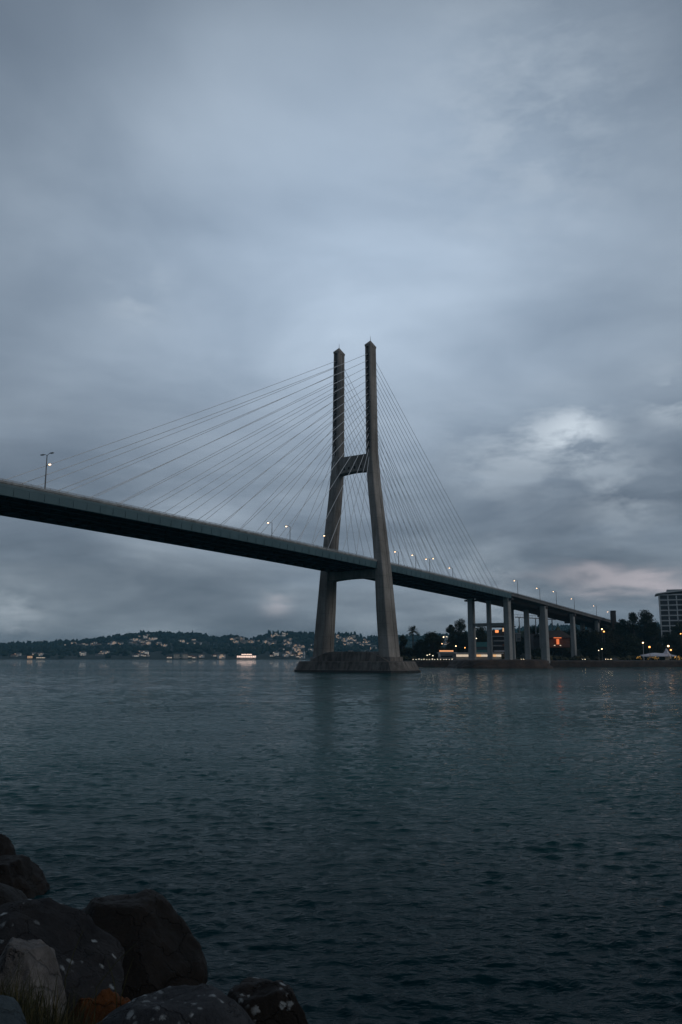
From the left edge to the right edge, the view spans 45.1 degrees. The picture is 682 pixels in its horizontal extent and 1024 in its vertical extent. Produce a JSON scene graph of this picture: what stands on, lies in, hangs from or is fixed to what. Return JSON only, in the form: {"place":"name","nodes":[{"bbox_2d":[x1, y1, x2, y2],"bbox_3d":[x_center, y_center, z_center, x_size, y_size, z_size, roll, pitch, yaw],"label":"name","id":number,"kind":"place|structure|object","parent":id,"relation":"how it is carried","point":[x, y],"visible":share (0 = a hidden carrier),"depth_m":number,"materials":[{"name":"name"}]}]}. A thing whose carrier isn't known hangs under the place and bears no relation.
{"place":"outdoors","nodes":[
{"label":"outdoors","id":0,"kind":"place"},
{"bbox_2d":[0,635,445,658],"bbox_3d":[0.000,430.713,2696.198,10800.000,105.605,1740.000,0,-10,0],"label":"hills","id":1,"kind":"structure","parent":0,"point":[159,655],"depth_m":1944.67,"materials":[{"name":"green plant"}]},
{"bbox_2d":[79,651,85,655],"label":"hillside house","id":2,"kind":"structure","parent":1,"relation":"on","point":[82,653],"depth_m":1968.24,"materials":[{"name":"tile"}]},
{"bbox_2d":[217,653,225,658],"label":"hillside house","id":3,"kind":"structure","parent":1,"relation":"on","point":[220,655],"depth_m":1874.82,"materials":[{"name":"tile"}]},
{"bbox_2d":[237,654,256,657],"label":"waterfront pavilion","id":4,"kind":"structure","parent":1,"relation":"on","point":[246,656],"depth_m":1888.92,"materials":[{"name":"tile"}]},
{"bbox_2d":[297,650,304,654],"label":"hillside house","id":5,"kind":"structure","parent":1,"relation":"on","point":[300,652],"depth_m":1928.53,"materials":[{"name":"tile"}]},
{"bbox_2d":[0,621,659,657],"bbox_3d":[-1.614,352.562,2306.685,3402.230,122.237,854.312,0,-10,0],"label":"woodland","id":6,"kind":"object","parent":1,"relation":"on","point":[60,648],"visible":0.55,"depth_m":2381.40,"materials":[{"name":"green plant"}]},
{"bbox_2d":[0,659,681,1023],"bbox_3d":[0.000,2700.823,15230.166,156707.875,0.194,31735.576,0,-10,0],"label":"water","id":7,"kind":"structure","parent":0,"point":[436,845],"depth_m":25.29,"materials":[{"name":"blue liquid"}]},
{"bbox_2d":[0,336,511,672],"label":"cable stayed bridge","id":8,"kind":"structure","parent":7,"relation":"in","point":[331,563],"depth_m":272.42,"materials":[{"name":"concrete"}]},
{"bbox_2d":[41,452,53,488],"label":"street lamp","id":9,"kind":"object","parent":8,"relation":"on","point":[46,467],"visible":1,"depth_m":167.90,"materials":[{"name":"metal"}]},
{"bbox_2d":[447,659,552,668],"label":"pier island","id":10,"kind":"structure","parent":7,"relation":"in","point":[501,664],"depth_m":367.00,"materials":[{"name":"concrete"}]},
{"bbox_2d":[0,0,681,642],"label":"sky","id":11,"kind":"structure","parent":0,"point":[203,203],"materials":[{"name":"grey"}]},
{"bbox_2d":[403,649,678,660],"bbox_3d":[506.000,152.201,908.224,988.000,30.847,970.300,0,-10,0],"label":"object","id":12,"kind":"structure","parent":0,"point":[559,655],"depth_m":483.51,"materials":[{"name":"green soil"}]},
{"bbox_2d":[399,635,407,650],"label":"leafy tree","id":13,"kind":"object","parent":12,"relation":"on","point":[403,642],"visible":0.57,"depth_m":462.73,"materials":[{"name":"green plant"}]},
{"bbox_2d":[402,647,417,659],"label":"leafy tree","id":14,"kind":"object","parent":12,"relation":"on","point":[409,652],"visible":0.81,"depth_m":450.91,"materials":[{"name":"green plant"}]},
{"bbox_2d":[408,625,418,649],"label":"palm tree","id":15,"kind":"object","parent":12,"relation":"on","point":[412,630],"visible":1,"depth_m":454.63,"materials":[{"name":"green plant"}]},
{"bbox_2d":[412,639,427,659],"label":"leafy tree","id":16,"kind":"object","parent":12,"relation":"on","point":[417,648],"visible":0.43,"depth_m":455.18,"materials":[{"name":"green plant"}]},
{"bbox_2d":[419,646,433,658],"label":"leafy tree","id":17,"kind":"object","parent":12,"relation":"on","point":[424,652],"visible":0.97,"depth_m":446.68,"materials":[{"name":"green plant"}]},
{"bbox_2d":[419,631,444,656],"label":"leafy tree","id":18,"kind":"object","parent":12,"relation":"on","point":[432,638],"visible":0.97,"depth_m":448.63,"materials":[{"name":"green plant"}]},
{"bbox_2d":[437,650,456,658],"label":"waterfront cafe","id":19,"kind":"structure","parent":12,"relation":"on","point":[446,654],"depth_m":439.15,"materials":[{"name":"grey"}]},
{"bbox_2d":[444,625,456,649],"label":"leafy tree","id":20,"kind":"object","parent":12,"relation":"on","point":[452,638],"visible":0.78,"depth_m":471.92,"materials":[{"name":"green plant"}]},
{"bbox_2d":[451,644,462,652],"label":"leafy tree","id":21,"kind":"object","parent":12,"relation":"on","point":[458,649],"visible":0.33,"depth_m":463.52,"materials":[{"name":"green plant"}]},
{"bbox_2d":[453,618,465,646],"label":"leafy tree","id":22,"kind":"object","parent":12,"relation":"on","point":[460,625],"visible":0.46,"depth_m":478.32,"materials":[{"name":"green plant"}]},
{"bbox_2d":[454,632,467,652],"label":"leafy tree","id":23,"kind":"object","parent":12,"relation":"on","point":[463,641],"visible":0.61,"depth_m":472.88,"materials":[{"name":"green plant"}]},
{"bbox_2d":[455,642,503,658],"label":"waterfront restaurant","id":24,"kind":"structure","parent":12,"relation":"on","point":[481,646],"depth_m":438.75,"materials":[{"name":"grey"}]},
{"bbox_2d":[476,647,486,649],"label":"upper window","id":25,"kind":"structure","parent":24,"relation":"in","point":[477,648],"depth_m":444.69,"materials":[{"name":"black glass"}]},
{"bbox_2d":[476,627,486,652],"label":"leafy tree","id":26,"kind":"object","parent":12,"relation":"on","point":[480,634],"visible":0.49,"depth_m":501.93,"materials":[{"name":"green plant"}]},
{"bbox_2d":[492,626,515,656],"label":"terraced building","id":27,"kind":"structure","parent":12,"relation":"on","point":[498,640],"depth_m":456.33,"materials":[{"name":"concrete"}]},
{"bbox_2d":[515,645,519,657],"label":"leafy tree","id":28,"kind":"object","parent":12,"relation":"on","point":[517,651],"visible":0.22,"depth_m":471.77,"materials":[{"name":"green plant"}]},
{"bbox_2d":[515,633,520,640],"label":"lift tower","id":29,"kind":"structure","parent":12,"relation":"on","point":[518,636],"depth_m":464.82,"materials":[{"name":"grey glass"}]},
{"bbox_2d":[515,634,524,655],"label":"leafy tree","id":30,"kind":"object","parent":12,"relation":"on","point":[519,644],"visible":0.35,"depth_m":487.78,"materials":[{"name":"green plant"}]},
{"bbox_2d":[530,625,538,653],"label":"leafy tree","id":31,"kind":"object","parent":12,"relation":"on","point":[533,630],"visible":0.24,"depth_m":504.61,"materials":[{"name":"green plant"}]},
{"bbox_2d":[530,633,539,649],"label":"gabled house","id":32,"kind":"structure","parent":12,"relation":"on","point":[534,641],"depth_m":480.44,"materials":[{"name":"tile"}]},
{"bbox_2d":[515,614,554,655],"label":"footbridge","id":33,"kind":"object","parent":12,"relation":"on","point":[535,618],"visible":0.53,"depth_m":496.02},
{"bbox_2d":[531,647,540,656],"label":"leafy tree","id":34,"kind":"object","parent":12,"relation":"on","point":[537,651],"visible":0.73,"depth_m":458.12,"materials":[{"name":"green plant"}]},
{"bbox_2d":[400,654,681,659],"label":"shrubbery","id":35,"kind":"object","parent":12,"relation":"on","point":[628,657],"visible":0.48,"depth_m":443.27,"materials":[{"name":"green plant"}]},
{"bbox_2d":[464,592,628,662],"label":"approach viaduct","id":36,"kind":"object","parent":12,"relation":"on","point":[543,610],"visible":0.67,"depth_m":413.73,"materials":[{"name":"concrete"}]},
{"bbox_2d":[415,661,681,666],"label":"sea wall","id":37,"kind":"structure","parent":12,"relation":"on","point":[582,663],"depth_m":427.71,"materials":[{"name":"concrete"}]},
{"bbox_2d":[442,626,661,653],"bbox_3d":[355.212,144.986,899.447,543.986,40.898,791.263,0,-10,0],"label":"woodland","id":38,"kind":"object","parent":12,"relation":"on","point":[557,628],"visible":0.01,"depth_m":561.79,"materials":[{"name":"green plant"}]},
{"bbox_2d":[549,648,558,655],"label":"leafy tree","id":39,"kind":"object","parent":12,"relation":"on","point":[553,650],"visible":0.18,"depth_m":482.60,"materials":[{"name":"green plant"}]},
{"bbox_2d":[549,630,570,647],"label":"shore house","id":40,"kind":"structure","parent":12,"relation":"on","point":[559,638],"depth_m":472.44,"materials":[{"name":"brick"}]},
{"bbox_2d":[564,626,579,643],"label":"leafy tree","id":41,"kind":"object","parent":12,"relation":"on","point":[567,632],"visible":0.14,"depth_m":512.56,"materials":[{"name":"green plant"}]},
{"bbox_2d":[576,628,593,650],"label":"leafy tree","id":42,"kind":"object","parent":12,"relation":"on","point":[581,643],"visible":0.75,"depth_m":491.85,"materials":[{"name":"green plant"}]},
{"bbox_2d":[579,647,594,657],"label":"leafy tree","id":43,"kind":"object","parent":12,"relation":"on","point":[586,652],"visible":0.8,"depth_m":453.93,"materials":[{"name":"green plant"}]},
{"bbox_2d":[587,630,604,656],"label":"leafy tree","id":44,"kind":"object","parent":12,"relation":"on","point":[595,637],"visible":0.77,"depth_m":463.08,"materials":[{"name":"green plant"}]},
{"bbox_2d":[594,641,611,657],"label":"leafy tree","id":45,"kind":"object","parent":12,"relation":"on","point":[601,647],"visible":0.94,"depth_m":448.03,"materials":[{"name":"green plant"}]},
{"bbox_2d":[599,625,612,641],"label":"leafy tree","id":46,"kind":"object","parent":12,"relation":"on","point":[606,630],"visible":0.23,"depth_m":492.56,"materials":[{"name":"green plant"}]},
{"bbox_2d":[598,631,624,655],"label":"leafy tree","id":47,"kind":"object","parent":12,"relation":"on","point":[614,641],"visible":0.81,"depth_m":453.82,"materials":[{"name":"green plant"}]},
{"bbox_2d":[610,610,615,629],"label":"slab tower","id":48,"kind":"structure","parent":12,"relation":"on","point":[613,616],"depth_m":500.46,"materials":[{"name":"concrete"}]},
{"bbox_2d":[614,619,626,643],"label":"leafy tree","id":49,"kind":"object","parent":12,"relation":"on","point":[621,629],"visible":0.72,"depth_m":479.18,"materials":[{"name":"green plant"}]},
{"bbox_2d":[624,612,639,644],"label":"leafy tree","id":50,"kind":"object","parent":12,"relation":"on","point":[633,627],"visible":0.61,"depth_m":476.84,"materials":[{"name":"green plant"}]},
{"bbox_2d":[621,633,648,655],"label":"leafy tree","id":51,"kind":"object","parent":12,"relation":"on","point":[635,650],"visible":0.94,"depth_m":451.43,"materials":[{"name":"green plant"}]},
{"bbox_2d":[639,641,650,654],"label":"leafy tree","id":52,"kind":"object","parent":12,"relation":"on","point":[646,651],"visible":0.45,"depth_m":452.39,"materials":[{"name":"green plant"}]},
{"bbox_2d":[635,609,658,644],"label":"leafy tree","id":53,"kind":"object","parent":12,"relation":"on","point":[646,617],"visible":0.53,"depth_m":479.39,"materials":[{"name":"green plant"}]},
{"bbox_2d":[644,622,664,646],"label":"leafy tree","id":54,"kind":"object","parent":12,"relation":"on","point":[652,629],"visible":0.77,"depth_m":469.50,"materials":[{"name":"green plant"}]},
{"bbox_2d":[647,642,664,653],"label":"leafy tree","id":55,"kind":"object","parent":12,"relation":"on","point":[656,648],"visible":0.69,"depth_m":448.96,"materials":[{"name":"green plant"}]},
{"bbox_2d":[637,649,676,659],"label":"marquee tent","id":56,"kind":"object","parent":12,"relation":"on","point":[666,654],"visible":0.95,"depth_m":440.34,"materials":[{"name":"fabric"}]},
{"bbox_2d":[655,589,681,645],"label":"apartment building","id":57,"kind":"structure","parent":12,"relation":"on","point":[670,607],"depth_m":525.84,"materials":[{"name":"grey concrete"}]},
{"bbox_2d":[664,644,675,657],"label":"leafy tree","id":58,"kind":"object","parent":12,"relation":"on","point":[673,650],"visible":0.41,"depth_m":451.44,"materials":[{"name":"green plant"}]},
{"bbox_2d":[659,632,681,657],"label":"leafy tree","id":59,"kind":"object","parent":12,"relation":"on","point":[670,639],"visible":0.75,"depth_m":462.63,"materials":[{"name":"green plant"}]},
{"bbox_2d":[668,620,681,644],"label":"leafy tree","id":60,"kind":"object","parent":12,"relation":"on","point":[677,627],"visible":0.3,"depth_m":489.13,"materials":[{"name":"green plant"}]},
{"bbox_2d":[676,643,681,656],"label":"leafy tree","id":61,"kind":"object","parent":12,"relation":"on","point":[679,650],"visible":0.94,"depth_m":452.29,"materials":[{"name":"green plant"}]},
{"bbox_2d":[550,660,681,660],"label":"promenade path","id":62,"kind":"structure","parent":0,"point":[615,660],"depth_m":430.61,"materials":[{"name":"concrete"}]},
{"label":"ground bank","id":63,"kind":"structure","parent":0,"visible":0},
{"bbox_2d":[0,834,15,854],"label":"boulder","id":64,"kind":"object","parent":63,"relation":"on","point":[7,846],"visible":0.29,"depth_m":18.47,"materials":[{"name":"grey stone"}]},
{"bbox_2d":[0,995,26,1023],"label":"boulder","id":65,"kind":"object","parent":63,"relation":"on","point":[13,1014],"visible":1,"depth_m":4.02,"materials":[{"name":"grey stone"}]},
{"bbox_2d":[0,883,27,904],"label":"boulder","id":66,"kind":"object","parent":63,"relation":"on","point":[9,894],"visible":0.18,"depth_m":15.52,"materials":[{"name":"grey stone"}]},
{"bbox_2d":[0,854,49,897],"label":"boulder","id":67,"kind":"object","parent":63,"relation":"on","point":[24,874],"visible":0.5,"depth_m":17.54,"materials":[{"name":"grey stone"}]},
{"bbox_2d":[0,937,65,1021],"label":"boulder","id":68,"kind":"object","parent":63,"relation":"on","point":[42,953],"visible":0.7,"depth_m":6.02,"materials":[{"name":"grey stone"}]},
{"bbox_2d":[0,897,124,1022],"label":"boulder","id":69,"kind":"object","parent":63,"relation":"on","point":[59,928],"visible":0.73,"depth_m":8.79,"materials":[{"name":"grey stone"}]},
{"bbox_2d":[0,937,125,1023],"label":"grass","id":70,"kind":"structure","parent":63,"relation":"on","point":[34,1013],"depth_m":5.03,"materials":[{"name":"green plant"}]},
{"bbox_2d":[64,932,82,986],"bbox_3d":[-2.050,3.562,6.275,0.125,0.680,0.008,0,-10,0],"label":"dry stalk","id":71,"kind":"object","parent":63,"relation":"on","point":[71,960],"visible":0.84,"depth_m":6.29,"materials":[{"name":"brown plant"}]},
{"bbox_2d":[67,988,121,1023],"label":"boulder","id":72,"kind":"object","parent":63,"relation":"on","point":[105,1000],"visible":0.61,"depth_m":6.84,"materials":[{"name":"brown stone"}]},
{"bbox_2d":[107,960,116,1007],"bbox_3d":[-1.852,3.938,6.615,0.095,0.611,0.008,0,-10,0],"label":"dry stalk","id":73,"kind":"object","parent":63,"relation":"on","point":[114,986],"visible":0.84,"depth_m":6.63,"materials":[{"name":"brown plant"}]},
{"bbox_2d":[119,996,130,1005],"bbox_3d":[-1.850,4.418,6.934,0.270,0.562,0.304,-4,-11,23],"label":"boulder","id":74,"kind":"object","parent":63,"relation":"on","point":[125,1000],"visible":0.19,"depth_m":6.99,"materials":[{"name":"brown stone"}]},
{"bbox_2d":[82,889,207,999],"bbox_3d":[-3.440,7.282,12.255,2.845,2.853,2.226,0,-10,0],"label":"boulder","id":75,"kind":"object","parent":63,"relation":"on","point":[165,951],"visible":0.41,"depth_m":12.13,"materials":[{"name":"grey stone"}]},
{"bbox_2d":[97,983,253,1023],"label":"boulder","id":76,"kind":"object","parent":63,"relation":"on","point":[202,1003],"visible":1,"depth_m":6.30,"materials":[{"name":"grey stone"}]},
{"bbox_2d":[120,957,133,1005],"bbox_3d":[-1.731,3.928,6.617,0.095,0.631,0.008,0,-10,0],"label":"dry stalk","id":77,"kind":"object","parent":76,"relation":"on","point":[124,983],"visible":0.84,"depth_m":6.63,"materials":[{"name":"brown plant"}]},
{"bbox_2d":[227,977,307,1023],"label":"boulder","id":78,"kind":"object","parent":63,"relation":"on","point":[262,1001],"visible":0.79,"depth_m":10.14,"materials":[{"name":"grey stone"}]}
]}

